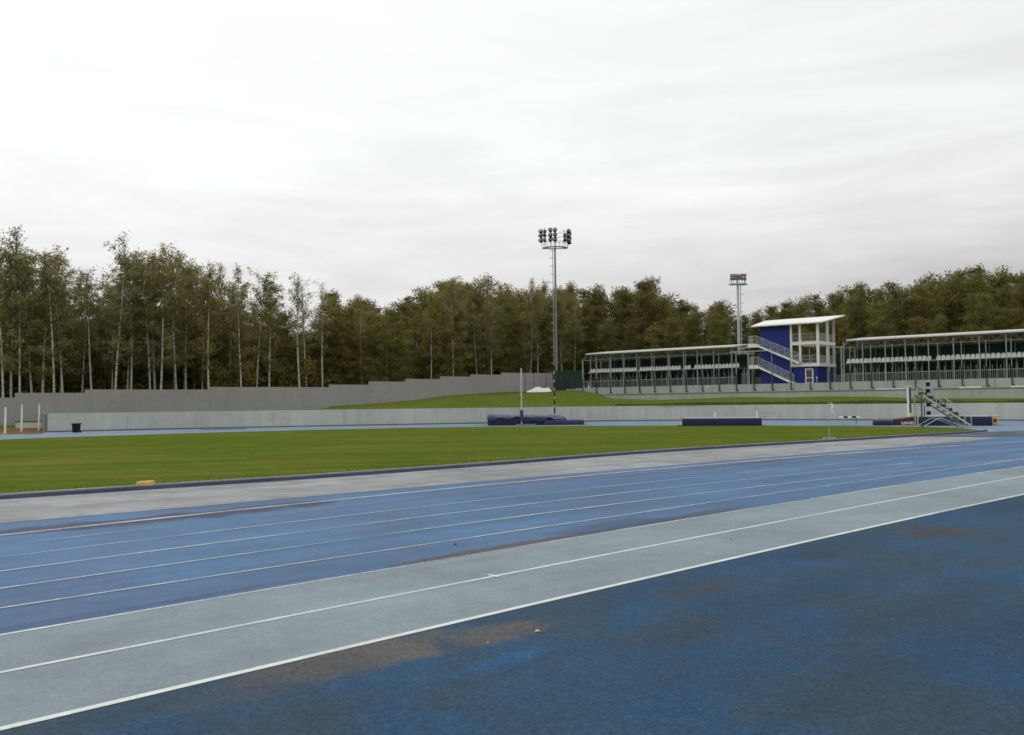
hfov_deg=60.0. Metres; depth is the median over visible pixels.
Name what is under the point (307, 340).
aspen tree
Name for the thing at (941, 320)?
aspen tree
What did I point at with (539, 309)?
alder tree
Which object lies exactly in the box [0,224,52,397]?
birch tree
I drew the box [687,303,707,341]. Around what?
alder tree
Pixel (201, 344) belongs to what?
birch tree
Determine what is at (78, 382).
shrub
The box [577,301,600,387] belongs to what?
aspen tree
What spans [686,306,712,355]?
aspen tree
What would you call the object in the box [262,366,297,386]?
shrub
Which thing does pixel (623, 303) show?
alder tree
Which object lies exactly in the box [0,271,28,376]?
birch tree
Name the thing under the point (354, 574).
lane line
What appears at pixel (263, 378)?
shrub
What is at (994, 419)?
foam block
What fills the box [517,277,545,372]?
birch tree
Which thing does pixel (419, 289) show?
alder tree
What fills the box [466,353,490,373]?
shrub
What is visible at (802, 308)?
aspen tree
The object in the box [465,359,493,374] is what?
shrub
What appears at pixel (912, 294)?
aspen tree
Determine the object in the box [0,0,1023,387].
sky
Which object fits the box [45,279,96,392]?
birch tree
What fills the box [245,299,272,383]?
birch tree
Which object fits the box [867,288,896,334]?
aspen tree
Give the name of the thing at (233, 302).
birch tree
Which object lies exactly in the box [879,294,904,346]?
birch tree
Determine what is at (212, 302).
birch tree
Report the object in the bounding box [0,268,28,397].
birch tree
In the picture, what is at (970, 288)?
aspen tree
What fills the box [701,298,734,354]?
aspen tree
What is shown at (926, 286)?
aspen tree
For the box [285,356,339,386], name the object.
shrub
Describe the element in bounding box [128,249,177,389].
birch tree
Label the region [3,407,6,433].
white pole
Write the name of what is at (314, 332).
birch tree
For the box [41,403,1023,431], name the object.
retaining wall
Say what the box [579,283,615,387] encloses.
alder tree
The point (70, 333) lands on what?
alder tree
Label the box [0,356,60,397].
shrub
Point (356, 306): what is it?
birch tree
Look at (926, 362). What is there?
grandstand
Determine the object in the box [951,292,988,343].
aspen tree
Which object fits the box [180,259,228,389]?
birch tree
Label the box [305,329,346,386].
aspen tree
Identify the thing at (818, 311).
alder tree
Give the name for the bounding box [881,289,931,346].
alder tree
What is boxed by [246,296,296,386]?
birch tree
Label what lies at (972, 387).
plank
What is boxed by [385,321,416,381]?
aspen tree
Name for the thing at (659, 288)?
alder tree
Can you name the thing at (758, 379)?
board fence
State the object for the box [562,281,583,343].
birch tree
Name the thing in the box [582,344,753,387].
grandstand
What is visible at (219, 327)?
alder tree
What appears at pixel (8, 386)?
shrub
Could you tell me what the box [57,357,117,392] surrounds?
shrub
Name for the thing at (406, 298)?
alder tree
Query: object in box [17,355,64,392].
shrub
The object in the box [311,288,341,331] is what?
alder tree
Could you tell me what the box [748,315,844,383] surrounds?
timing tower
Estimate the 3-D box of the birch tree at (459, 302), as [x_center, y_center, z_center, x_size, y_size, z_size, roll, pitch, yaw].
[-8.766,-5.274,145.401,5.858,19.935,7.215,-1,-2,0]
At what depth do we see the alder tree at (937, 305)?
129.35 m
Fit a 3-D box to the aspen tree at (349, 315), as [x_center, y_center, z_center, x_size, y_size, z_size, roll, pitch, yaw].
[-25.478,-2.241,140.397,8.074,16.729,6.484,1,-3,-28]
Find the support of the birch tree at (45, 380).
on the grass bank
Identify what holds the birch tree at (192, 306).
on the grass bank
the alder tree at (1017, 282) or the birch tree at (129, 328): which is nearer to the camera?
the birch tree at (129, 328)
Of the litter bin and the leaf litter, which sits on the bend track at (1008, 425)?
the litter bin
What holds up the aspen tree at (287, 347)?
on the grass bank
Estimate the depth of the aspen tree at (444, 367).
141.54 m
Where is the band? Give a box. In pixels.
[0,437,992,522]
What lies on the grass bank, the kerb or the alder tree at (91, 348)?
the alder tree at (91, 348)
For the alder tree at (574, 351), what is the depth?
165.91 m
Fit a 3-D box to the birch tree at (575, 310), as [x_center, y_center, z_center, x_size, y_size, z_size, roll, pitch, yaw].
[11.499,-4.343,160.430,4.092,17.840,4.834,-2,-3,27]
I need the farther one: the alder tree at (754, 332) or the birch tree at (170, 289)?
the alder tree at (754, 332)
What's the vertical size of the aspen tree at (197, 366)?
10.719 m
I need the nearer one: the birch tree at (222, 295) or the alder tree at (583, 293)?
the birch tree at (222, 295)
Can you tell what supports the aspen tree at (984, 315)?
on the terrace
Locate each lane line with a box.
[0,441,1019,535]
[0,459,1015,588]
[0,459,1020,607]
[0,466,1022,634]
[0,476,1022,672]
[0,494,1023,730]
[1,438,932,506]
[2,463,906,570]
[35,449,1015,552]
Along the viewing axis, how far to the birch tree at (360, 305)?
135.81 m
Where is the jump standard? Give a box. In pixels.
[904,386,912,416]
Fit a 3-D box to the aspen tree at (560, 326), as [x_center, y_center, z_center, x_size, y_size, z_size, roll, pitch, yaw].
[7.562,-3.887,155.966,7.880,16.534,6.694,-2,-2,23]
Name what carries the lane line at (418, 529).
on the running track at (324, 539)
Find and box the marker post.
[822,402,835,438]
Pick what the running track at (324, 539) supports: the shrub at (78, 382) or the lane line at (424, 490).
the lane line at (424, 490)
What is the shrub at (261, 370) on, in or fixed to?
on the grass bank
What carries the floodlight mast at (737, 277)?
on the terrace
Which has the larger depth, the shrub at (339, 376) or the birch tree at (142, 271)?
the shrub at (339, 376)
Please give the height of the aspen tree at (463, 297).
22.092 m
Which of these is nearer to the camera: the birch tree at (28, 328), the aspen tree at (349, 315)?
the birch tree at (28, 328)
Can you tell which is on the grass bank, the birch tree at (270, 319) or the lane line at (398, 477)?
the birch tree at (270, 319)
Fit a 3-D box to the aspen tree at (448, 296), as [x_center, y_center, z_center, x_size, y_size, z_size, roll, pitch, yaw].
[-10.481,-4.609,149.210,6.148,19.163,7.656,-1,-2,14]
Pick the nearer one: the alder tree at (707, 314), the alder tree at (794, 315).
the alder tree at (794, 315)
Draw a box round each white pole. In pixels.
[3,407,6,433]
[20,404,22,431]
[37,404,39,430]
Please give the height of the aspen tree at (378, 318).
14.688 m
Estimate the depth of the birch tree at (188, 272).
120.57 m
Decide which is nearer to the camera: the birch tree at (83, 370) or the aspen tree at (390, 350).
the birch tree at (83, 370)
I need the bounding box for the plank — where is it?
[959,386,981,387]
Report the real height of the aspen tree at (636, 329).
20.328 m
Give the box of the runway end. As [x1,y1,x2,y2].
[931,431,1023,436]
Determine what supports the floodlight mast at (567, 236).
on the grass bank
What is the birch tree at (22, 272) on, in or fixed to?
on the grass bank
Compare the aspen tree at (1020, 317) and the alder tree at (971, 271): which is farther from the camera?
the alder tree at (971, 271)
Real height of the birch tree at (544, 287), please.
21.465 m
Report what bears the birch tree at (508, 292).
on the grass bank
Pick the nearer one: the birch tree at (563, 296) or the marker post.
the marker post
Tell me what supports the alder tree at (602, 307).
on the grass bank
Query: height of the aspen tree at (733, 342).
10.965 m
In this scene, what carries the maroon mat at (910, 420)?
on the bend track at (1008, 425)
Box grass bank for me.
[0,390,1023,427]
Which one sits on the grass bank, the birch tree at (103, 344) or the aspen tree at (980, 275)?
the birch tree at (103, 344)
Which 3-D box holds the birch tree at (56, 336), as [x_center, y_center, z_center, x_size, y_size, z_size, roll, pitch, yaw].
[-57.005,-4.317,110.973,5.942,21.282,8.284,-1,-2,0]
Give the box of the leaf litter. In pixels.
[0,428,44,434]
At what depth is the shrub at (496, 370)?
156.22 m
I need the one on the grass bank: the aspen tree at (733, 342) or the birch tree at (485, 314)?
the birch tree at (485, 314)
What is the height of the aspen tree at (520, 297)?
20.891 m
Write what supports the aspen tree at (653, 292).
on the grass bank
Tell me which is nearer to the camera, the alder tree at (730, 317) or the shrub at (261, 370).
the shrub at (261, 370)
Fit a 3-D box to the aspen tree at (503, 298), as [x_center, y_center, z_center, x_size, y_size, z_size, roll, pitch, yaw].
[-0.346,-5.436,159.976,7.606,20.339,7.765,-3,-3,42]
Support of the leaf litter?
on the grass bank
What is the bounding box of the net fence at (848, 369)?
[753,352,855,376]
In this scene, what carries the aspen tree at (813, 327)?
on the terrace
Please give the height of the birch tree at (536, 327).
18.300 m
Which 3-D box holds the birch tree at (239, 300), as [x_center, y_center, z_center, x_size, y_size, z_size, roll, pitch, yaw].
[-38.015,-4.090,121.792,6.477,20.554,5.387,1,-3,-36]
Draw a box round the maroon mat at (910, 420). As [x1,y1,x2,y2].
[893,416,916,424]
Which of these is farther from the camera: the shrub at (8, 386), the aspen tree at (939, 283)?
the aspen tree at (939, 283)
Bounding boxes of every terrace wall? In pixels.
[576,378,1023,393]
[598,387,1023,399]
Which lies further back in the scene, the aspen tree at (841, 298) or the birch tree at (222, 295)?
the aspen tree at (841, 298)
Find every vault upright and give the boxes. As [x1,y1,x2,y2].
[520,368,522,423]
[552,365,555,415]
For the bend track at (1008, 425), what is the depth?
73.87 m
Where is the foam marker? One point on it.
(146, 483)
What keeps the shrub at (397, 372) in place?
on the grass bank
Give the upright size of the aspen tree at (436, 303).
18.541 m
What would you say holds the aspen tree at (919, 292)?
on the terrace
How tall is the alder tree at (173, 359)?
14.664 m
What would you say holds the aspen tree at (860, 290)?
on the grass bank
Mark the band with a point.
(38, 508)
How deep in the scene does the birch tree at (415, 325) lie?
146.58 m
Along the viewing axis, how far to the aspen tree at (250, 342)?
131.57 m
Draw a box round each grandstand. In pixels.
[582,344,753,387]
[841,329,1023,381]
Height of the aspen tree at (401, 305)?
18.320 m
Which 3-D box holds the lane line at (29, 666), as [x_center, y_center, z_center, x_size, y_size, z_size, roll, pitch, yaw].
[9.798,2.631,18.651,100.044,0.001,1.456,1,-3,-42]
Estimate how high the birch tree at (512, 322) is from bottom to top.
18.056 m
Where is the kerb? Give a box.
[0,430,987,498]
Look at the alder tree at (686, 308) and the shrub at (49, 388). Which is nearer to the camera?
the shrub at (49, 388)
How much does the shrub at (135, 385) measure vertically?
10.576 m
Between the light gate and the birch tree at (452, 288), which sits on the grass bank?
the birch tree at (452, 288)
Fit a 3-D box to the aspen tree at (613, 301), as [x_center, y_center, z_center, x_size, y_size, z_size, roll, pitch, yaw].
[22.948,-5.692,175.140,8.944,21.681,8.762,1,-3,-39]
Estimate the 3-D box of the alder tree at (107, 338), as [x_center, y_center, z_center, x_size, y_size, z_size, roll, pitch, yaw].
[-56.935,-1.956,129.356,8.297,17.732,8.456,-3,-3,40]
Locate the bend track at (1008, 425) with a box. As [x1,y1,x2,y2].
[0,420,1023,439]
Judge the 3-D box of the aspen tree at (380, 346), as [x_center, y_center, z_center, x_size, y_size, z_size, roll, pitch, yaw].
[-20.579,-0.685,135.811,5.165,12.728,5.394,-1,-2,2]
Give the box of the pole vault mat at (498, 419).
[487,414,583,425]
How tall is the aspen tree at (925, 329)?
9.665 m
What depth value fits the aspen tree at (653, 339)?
150.56 m
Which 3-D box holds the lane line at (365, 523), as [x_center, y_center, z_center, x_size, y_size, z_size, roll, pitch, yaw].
[-9.000,2.408,7.898,58.001,0.001,1.149,2,-3,-44]
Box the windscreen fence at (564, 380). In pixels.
[555,369,581,390]
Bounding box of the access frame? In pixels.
[738,347,754,383]
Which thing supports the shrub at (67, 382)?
on the grass bank
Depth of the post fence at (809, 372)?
118.47 m
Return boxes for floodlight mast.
[538,228,571,371]
[728,273,747,352]
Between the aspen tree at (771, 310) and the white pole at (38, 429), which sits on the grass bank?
the aspen tree at (771, 310)
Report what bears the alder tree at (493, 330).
on the grass bank
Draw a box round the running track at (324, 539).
[0,421,1023,633]
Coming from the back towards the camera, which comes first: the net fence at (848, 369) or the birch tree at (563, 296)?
the birch tree at (563, 296)
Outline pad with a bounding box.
[873,420,892,424]
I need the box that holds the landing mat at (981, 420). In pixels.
[918,415,991,425]
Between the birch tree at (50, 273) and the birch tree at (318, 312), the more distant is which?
the birch tree at (318, 312)
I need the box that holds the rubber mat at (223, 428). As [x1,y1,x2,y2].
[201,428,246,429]
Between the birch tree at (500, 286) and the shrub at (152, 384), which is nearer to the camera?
the shrub at (152, 384)
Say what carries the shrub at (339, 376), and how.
on the grass bank
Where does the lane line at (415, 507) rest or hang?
on the running track at (324, 539)
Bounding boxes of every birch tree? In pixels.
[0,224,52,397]
[0,228,32,397]
[0,246,55,392]
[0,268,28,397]
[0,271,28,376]
[1,274,34,389]
[2,246,51,392]
[5,258,41,392]
[16,285,70,388]
[22,266,81,392]
[23,248,88,392]
[29,244,80,367]
[29,249,83,392]
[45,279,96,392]
[59,268,99,392]
[63,271,115,392]
[71,264,105,388]
[73,289,126,385]
[87,230,156,388]
[89,280,135,388]
[97,253,176,388]
[97,262,158,388]
[100,280,133,379]
[105,251,153,388]
[117,254,181,389]
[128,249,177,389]
[128,293,161,378]
[134,251,176,383]
[138,296,184,381]
[140,242,189,389]
[140,243,201,389]
[144,247,204,389]
[156,276,195,389]
[160,254,214,389]
[175,258,216,389]
[175,266,217,389]
[178,324,206,389]
[179,276,233,389]
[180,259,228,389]
[189,273,230,369]
[203,282,247,382]
[204,262,239,371]
[209,291,252,362]
[218,264,259,386]
[222,302,253,370]
[229,267,284,386]
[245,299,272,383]
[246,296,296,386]
[247,270,292,386]
[260,299,295,385]
[275,272,316,386]
[284,337,313,386]
[288,277,317,386]
[301,307,336,379]
[302,318,326,383]
[305,278,334,385]
[343,294,377,384]
[345,295,374,382]
[363,300,382,342]
[375,302,400,381]
[404,302,430,376]
[415,292,445,378]
[434,277,469,375]
[441,276,473,369]
[464,272,502,368]
[464,275,500,359]
[465,301,487,373]
[472,290,502,373]
[478,299,506,374]
[485,282,512,355]
[494,287,531,370]
[496,294,522,356]
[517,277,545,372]
[521,288,551,372]
[524,280,552,372]
[537,291,552,371]
[542,284,573,370]
[546,290,573,364]
[561,317,587,369]
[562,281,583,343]
[564,296,588,357]
[566,295,585,354]
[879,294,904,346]
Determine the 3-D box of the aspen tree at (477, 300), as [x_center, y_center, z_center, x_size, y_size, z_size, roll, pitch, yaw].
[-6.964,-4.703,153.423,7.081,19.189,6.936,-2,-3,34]
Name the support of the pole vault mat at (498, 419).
on the bend track at (1008, 425)
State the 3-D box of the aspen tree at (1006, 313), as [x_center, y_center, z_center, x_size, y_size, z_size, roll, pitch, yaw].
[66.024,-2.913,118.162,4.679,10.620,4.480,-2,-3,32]
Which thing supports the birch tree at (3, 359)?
on the grass bank
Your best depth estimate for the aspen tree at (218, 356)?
127.25 m
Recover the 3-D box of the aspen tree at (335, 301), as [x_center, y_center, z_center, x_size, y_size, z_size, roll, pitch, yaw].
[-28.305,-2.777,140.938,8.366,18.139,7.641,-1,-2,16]
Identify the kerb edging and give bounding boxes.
[3,430,975,493]
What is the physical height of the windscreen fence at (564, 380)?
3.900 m
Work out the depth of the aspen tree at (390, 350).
143.56 m
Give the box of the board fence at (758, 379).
[755,374,856,383]
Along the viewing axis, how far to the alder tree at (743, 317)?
157.05 m
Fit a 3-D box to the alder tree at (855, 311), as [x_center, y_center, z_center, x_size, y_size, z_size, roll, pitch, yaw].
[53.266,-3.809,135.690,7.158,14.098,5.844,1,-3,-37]
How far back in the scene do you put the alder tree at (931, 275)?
150.85 m
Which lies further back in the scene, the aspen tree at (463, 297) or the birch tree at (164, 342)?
the aspen tree at (463, 297)
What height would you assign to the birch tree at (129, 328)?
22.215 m
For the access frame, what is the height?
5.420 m
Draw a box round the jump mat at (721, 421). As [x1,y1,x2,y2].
[677,417,761,425]
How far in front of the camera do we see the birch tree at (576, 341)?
159.52 m
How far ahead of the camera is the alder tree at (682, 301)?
179.87 m
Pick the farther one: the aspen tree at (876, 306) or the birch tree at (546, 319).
the birch tree at (546, 319)
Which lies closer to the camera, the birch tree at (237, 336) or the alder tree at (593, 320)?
the birch tree at (237, 336)
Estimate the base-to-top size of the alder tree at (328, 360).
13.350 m
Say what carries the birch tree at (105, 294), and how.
on the grass bank
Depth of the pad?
66.58 m
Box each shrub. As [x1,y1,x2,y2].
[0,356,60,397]
[0,367,24,397]
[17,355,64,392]
[45,362,87,392]
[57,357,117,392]
[64,364,95,392]
[78,363,125,390]
[96,350,151,388]
[120,350,181,389]
[147,364,191,389]
[187,363,220,389]
[198,361,239,389]
[217,357,266,386]
[224,360,270,386]
[253,367,275,386]
[254,359,287,386]
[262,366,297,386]
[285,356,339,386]
[325,371,343,386]
[340,350,363,384]
[385,356,419,381]
[407,357,429,378]
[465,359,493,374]
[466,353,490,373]
[484,357,510,374]
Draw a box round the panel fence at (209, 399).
[0,373,553,425]
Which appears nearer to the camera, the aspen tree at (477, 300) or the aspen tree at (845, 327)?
the aspen tree at (845, 327)
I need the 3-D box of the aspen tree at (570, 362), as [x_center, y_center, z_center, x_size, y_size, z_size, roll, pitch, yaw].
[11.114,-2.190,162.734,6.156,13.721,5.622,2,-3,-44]
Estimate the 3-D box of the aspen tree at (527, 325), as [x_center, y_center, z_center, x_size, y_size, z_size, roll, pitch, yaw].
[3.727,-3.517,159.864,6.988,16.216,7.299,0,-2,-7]
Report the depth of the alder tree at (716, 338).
143.09 m
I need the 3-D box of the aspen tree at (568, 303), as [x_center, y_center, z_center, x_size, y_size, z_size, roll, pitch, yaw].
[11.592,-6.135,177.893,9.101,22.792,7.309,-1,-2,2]
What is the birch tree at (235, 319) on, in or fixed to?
on the grass bank
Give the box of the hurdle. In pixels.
[839,416,859,424]
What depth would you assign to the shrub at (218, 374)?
123.24 m
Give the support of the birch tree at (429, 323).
on the grass bank
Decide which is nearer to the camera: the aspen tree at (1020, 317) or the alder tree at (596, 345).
the aspen tree at (1020, 317)
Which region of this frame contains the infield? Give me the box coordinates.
[0,425,974,493]
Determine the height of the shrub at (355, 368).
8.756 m
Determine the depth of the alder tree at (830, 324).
133.74 m
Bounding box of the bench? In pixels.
[15,421,41,427]
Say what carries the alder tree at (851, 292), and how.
on the grass bank
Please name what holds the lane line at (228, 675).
on the apron
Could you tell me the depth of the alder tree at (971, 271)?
146.32 m
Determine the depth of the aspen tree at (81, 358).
127.62 m
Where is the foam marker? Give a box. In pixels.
[136,480,154,485]
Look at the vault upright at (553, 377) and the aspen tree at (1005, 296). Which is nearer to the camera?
the vault upright at (553, 377)
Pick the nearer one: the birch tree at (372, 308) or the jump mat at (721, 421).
the jump mat at (721, 421)
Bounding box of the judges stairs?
[913,380,971,427]
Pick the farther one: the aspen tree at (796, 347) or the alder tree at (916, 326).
the aspen tree at (796, 347)
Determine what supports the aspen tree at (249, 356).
on the grass bank
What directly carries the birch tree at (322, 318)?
on the grass bank
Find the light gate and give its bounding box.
[914,406,928,426]
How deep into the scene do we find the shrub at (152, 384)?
124.02 m
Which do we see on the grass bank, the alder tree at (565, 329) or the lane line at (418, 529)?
the alder tree at (565, 329)
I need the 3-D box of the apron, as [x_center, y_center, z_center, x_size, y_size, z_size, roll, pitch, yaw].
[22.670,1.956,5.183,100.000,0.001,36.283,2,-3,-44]
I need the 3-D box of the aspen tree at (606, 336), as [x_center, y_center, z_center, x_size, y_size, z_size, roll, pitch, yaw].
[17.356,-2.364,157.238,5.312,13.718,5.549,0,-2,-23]
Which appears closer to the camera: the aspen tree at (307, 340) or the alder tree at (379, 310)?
the aspen tree at (307, 340)
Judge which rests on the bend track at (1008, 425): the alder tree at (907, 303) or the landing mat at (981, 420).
the landing mat at (981, 420)
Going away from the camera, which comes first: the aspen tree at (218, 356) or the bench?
the bench
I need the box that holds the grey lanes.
[0,466,1023,726]
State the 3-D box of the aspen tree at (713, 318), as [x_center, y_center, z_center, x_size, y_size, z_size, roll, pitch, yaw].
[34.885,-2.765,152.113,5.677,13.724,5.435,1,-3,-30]
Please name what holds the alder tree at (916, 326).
on the terrace
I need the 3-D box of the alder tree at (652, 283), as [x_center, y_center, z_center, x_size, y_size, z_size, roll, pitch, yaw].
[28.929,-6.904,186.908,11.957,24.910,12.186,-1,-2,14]
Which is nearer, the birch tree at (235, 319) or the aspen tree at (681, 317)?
the birch tree at (235, 319)
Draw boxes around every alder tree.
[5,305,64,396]
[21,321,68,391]
[57,304,91,390]
[69,322,108,383]
[79,306,115,388]
[95,299,129,373]
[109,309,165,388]
[155,320,190,389]
[211,314,228,355]
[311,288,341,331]
[314,320,350,385]
[347,299,376,373]
[366,305,390,354]
[394,294,420,315]
[409,286,436,321]
[472,293,496,373]
[489,297,506,374]
[523,285,552,372]
[546,287,580,370]
[558,326,586,386]
[576,286,593,387]
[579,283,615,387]
[580,304,612,387]
[585,325,609,386]
[589,288,608,387]
[602,287,632,349]
[602,289,638,359]
[605,286,632,317]
[617,322,645,359]
[620,276,665,355]
[627,276,662,330]
[634,275,665,300]
[648,292,684,346]
[660,319,692,357]
[672,298,692,317]
[676,301,704,343]
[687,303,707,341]
[698,304,730,345]
[703,334,726,355]
[722,302,740,354]
[725,313,751,354]
[742,308,766,354]
[744,315,762,356]
[768,306,800,346]
[778,297,796,314]
[783,303,819,346]
[794,291,826,351]
[796,329,816,354]
[813,308,839,353]
[820,311,851,353]
[834,285,866,310]
[846,297,876,347]
[846,326,869,351]
[862,285,884,315]
[876,279,910,343]
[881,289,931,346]
[900,316,927,346]
[914,271,940,301]
[919,290,965,344]
[929,277,984,344]
[943,267,969,285]
[951,278,997,343]
[955,263,988,312]
[995,273,1015,303]
[1005,282,1023,340]
[1008,270,1023,316]
[1011,274,1023,337]
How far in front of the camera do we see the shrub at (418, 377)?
145.28 m
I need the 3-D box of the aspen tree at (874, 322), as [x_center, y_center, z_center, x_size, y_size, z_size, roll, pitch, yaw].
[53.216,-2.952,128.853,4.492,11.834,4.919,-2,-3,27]
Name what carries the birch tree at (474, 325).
on the grass bank
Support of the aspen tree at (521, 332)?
on the grass bank
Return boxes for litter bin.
[71,423,81,431]
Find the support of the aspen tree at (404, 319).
on the grass bank
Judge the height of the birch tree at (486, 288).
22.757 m
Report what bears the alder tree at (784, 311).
on the terrace
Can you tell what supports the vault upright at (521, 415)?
on the bend track at (1008, 425)
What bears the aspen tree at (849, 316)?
on the terrace
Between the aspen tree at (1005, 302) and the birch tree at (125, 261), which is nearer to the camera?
the birch tree at (125, 261)
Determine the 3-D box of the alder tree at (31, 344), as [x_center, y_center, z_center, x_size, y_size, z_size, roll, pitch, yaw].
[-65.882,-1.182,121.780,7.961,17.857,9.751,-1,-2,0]
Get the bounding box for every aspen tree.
[67,334,87,389]
[170,335,201,389]
[188,340,222,389]
[205,328,230,388]
[213,350,231,386]
[215,326,254,380]
[239,350,259,386]
[250,317,295,383]
[266,310,309,386]
[293,336,319,386]
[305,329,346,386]
[312,304,361,386]
[316,292,355,366]
[332,320,364,384]
[338,300,370,384]
[354,328,380,384]
[360,314,399,380]
[361,323,394,381]
[381,319,400,379]
[382,301,402,362]
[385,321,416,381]
[389,300,420,365]
[393,315,422,366]
[402,329,422,380]
[406,300,426,357]
[407,286,434,343]
[413,289,446,374]
[415,315,441,378]
[430,312,460,378]
[432,279,454,372]
[434,285,462,374]
[441,291,475,373]
[447,302,474,376]
[451,278,479,369]
[461,285,485,376]
[462,282,489,373]
[487,282,524,374]
[490,302,524,374]
[506,316,533,372]
[512,288,535,372]
[515,305,543,372]
[524,309,551,372]
[532,300,575,372]
[557,283,584,370]
[559,321,588,378]
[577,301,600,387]
[579,297,598,387]
[597,316,623,368]
[608,286,638,359]
[620,288,650,358]
[642,322,661,358]
[643,289,671,357]
[653,291,677,357]
[664,327,685,357]
[668,312,693,347]
[676,314,700,356]
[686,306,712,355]
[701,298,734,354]
[702,312,730,355]
[724,326,746,354]
[763,303,785,320]
[786,315,801,354]
[788,294,825,354]
[797,311,823,353]
[820,292,846,350]
[821,288,854,334]
[830,313,855,353]
[838,296,869,342]
[840,281,871,340]
[861,307,887,347]
[862,300,894,347]
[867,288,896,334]
[880,324,904,347]
[897,285,937,346]
[900,284,924,329]
[918,276,939,322]
[919,319,937,345]
[925,274,956,341]
[927,314,951,344]
[931,271,968,331]
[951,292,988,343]
[954,269,1005,342]
[955,274,1000,343]
[961,292,1000,342]
[981,271,1006,329]
[985,262,1015,329]
[989,281,1014,342]
[990,307,1022,342]
[996,288,1023,340]
[1006,307,1023,341]
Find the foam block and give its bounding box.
[992,415,997,424]
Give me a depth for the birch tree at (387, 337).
137.49 m
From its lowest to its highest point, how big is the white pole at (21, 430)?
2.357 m
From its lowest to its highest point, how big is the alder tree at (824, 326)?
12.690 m
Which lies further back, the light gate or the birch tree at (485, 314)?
the birch tree at (485, 314)
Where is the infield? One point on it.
(37, 464)
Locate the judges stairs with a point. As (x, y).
(956, 414)
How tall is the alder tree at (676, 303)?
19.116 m
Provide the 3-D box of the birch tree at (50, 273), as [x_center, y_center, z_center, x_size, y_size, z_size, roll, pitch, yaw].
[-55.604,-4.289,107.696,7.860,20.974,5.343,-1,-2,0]
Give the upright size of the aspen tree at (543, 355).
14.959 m
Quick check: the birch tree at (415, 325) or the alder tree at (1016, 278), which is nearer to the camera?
the alder tree at (1016, 278)
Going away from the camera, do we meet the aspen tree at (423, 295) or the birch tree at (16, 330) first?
the birch tree at (16, 330)
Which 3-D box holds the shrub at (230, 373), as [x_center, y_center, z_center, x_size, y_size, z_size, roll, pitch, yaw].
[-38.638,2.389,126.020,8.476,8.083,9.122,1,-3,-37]
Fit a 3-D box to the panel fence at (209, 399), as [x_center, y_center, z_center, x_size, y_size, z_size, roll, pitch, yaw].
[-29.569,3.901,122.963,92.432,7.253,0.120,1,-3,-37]
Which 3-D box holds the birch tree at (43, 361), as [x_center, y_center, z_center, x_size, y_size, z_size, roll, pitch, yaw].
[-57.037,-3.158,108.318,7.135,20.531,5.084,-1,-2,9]
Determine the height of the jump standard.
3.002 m
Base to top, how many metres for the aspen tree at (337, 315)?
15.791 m
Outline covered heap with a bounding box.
[527,387,550,391]
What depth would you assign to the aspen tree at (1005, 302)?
122.78 m
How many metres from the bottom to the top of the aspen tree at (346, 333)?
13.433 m
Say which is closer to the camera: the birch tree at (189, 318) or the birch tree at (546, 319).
the birch tree at (189, 318)
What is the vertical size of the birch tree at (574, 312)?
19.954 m
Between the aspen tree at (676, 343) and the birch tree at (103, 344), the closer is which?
the birch tree at (103, 344)
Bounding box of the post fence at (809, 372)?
[582,340,1014,392]
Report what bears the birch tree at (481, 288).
on the grass bank
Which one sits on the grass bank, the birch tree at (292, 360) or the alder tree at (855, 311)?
the birch tree at (292, 360)
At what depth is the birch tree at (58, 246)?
116.53 m
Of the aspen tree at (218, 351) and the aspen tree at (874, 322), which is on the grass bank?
the aspen tree at (218, 351)
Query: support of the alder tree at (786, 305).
on the grass bank
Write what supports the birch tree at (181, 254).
on the grass bank
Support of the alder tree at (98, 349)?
on the grass bank
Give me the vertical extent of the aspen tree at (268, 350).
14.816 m
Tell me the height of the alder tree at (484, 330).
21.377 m
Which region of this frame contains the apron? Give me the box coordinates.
[0,495,1023,734]
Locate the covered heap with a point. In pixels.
(537, 389)
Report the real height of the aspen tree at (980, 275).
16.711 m
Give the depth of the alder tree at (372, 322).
151.01 m
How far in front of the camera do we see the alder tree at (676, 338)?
147.70 m
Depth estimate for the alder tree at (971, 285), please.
126.84 m
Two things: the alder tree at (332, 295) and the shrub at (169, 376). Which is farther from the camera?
the alder tree at (332, 295)
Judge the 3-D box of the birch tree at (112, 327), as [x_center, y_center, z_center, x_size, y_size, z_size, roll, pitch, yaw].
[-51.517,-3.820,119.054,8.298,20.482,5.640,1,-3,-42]
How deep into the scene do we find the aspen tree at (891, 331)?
127.50 m
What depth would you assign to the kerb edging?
25.98 m
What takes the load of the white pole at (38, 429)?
on the leaf litter
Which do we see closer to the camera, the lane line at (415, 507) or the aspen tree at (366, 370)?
the lane line at (415, 507)
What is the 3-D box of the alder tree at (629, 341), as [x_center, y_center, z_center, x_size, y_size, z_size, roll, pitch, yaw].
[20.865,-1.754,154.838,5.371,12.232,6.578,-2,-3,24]
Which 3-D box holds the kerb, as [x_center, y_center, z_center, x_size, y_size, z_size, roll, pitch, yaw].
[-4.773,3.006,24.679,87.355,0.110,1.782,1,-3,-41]
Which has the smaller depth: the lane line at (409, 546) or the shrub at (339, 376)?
the lane line at (409, 546)
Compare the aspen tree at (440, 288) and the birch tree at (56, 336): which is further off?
the aspen tree at (440, 288)

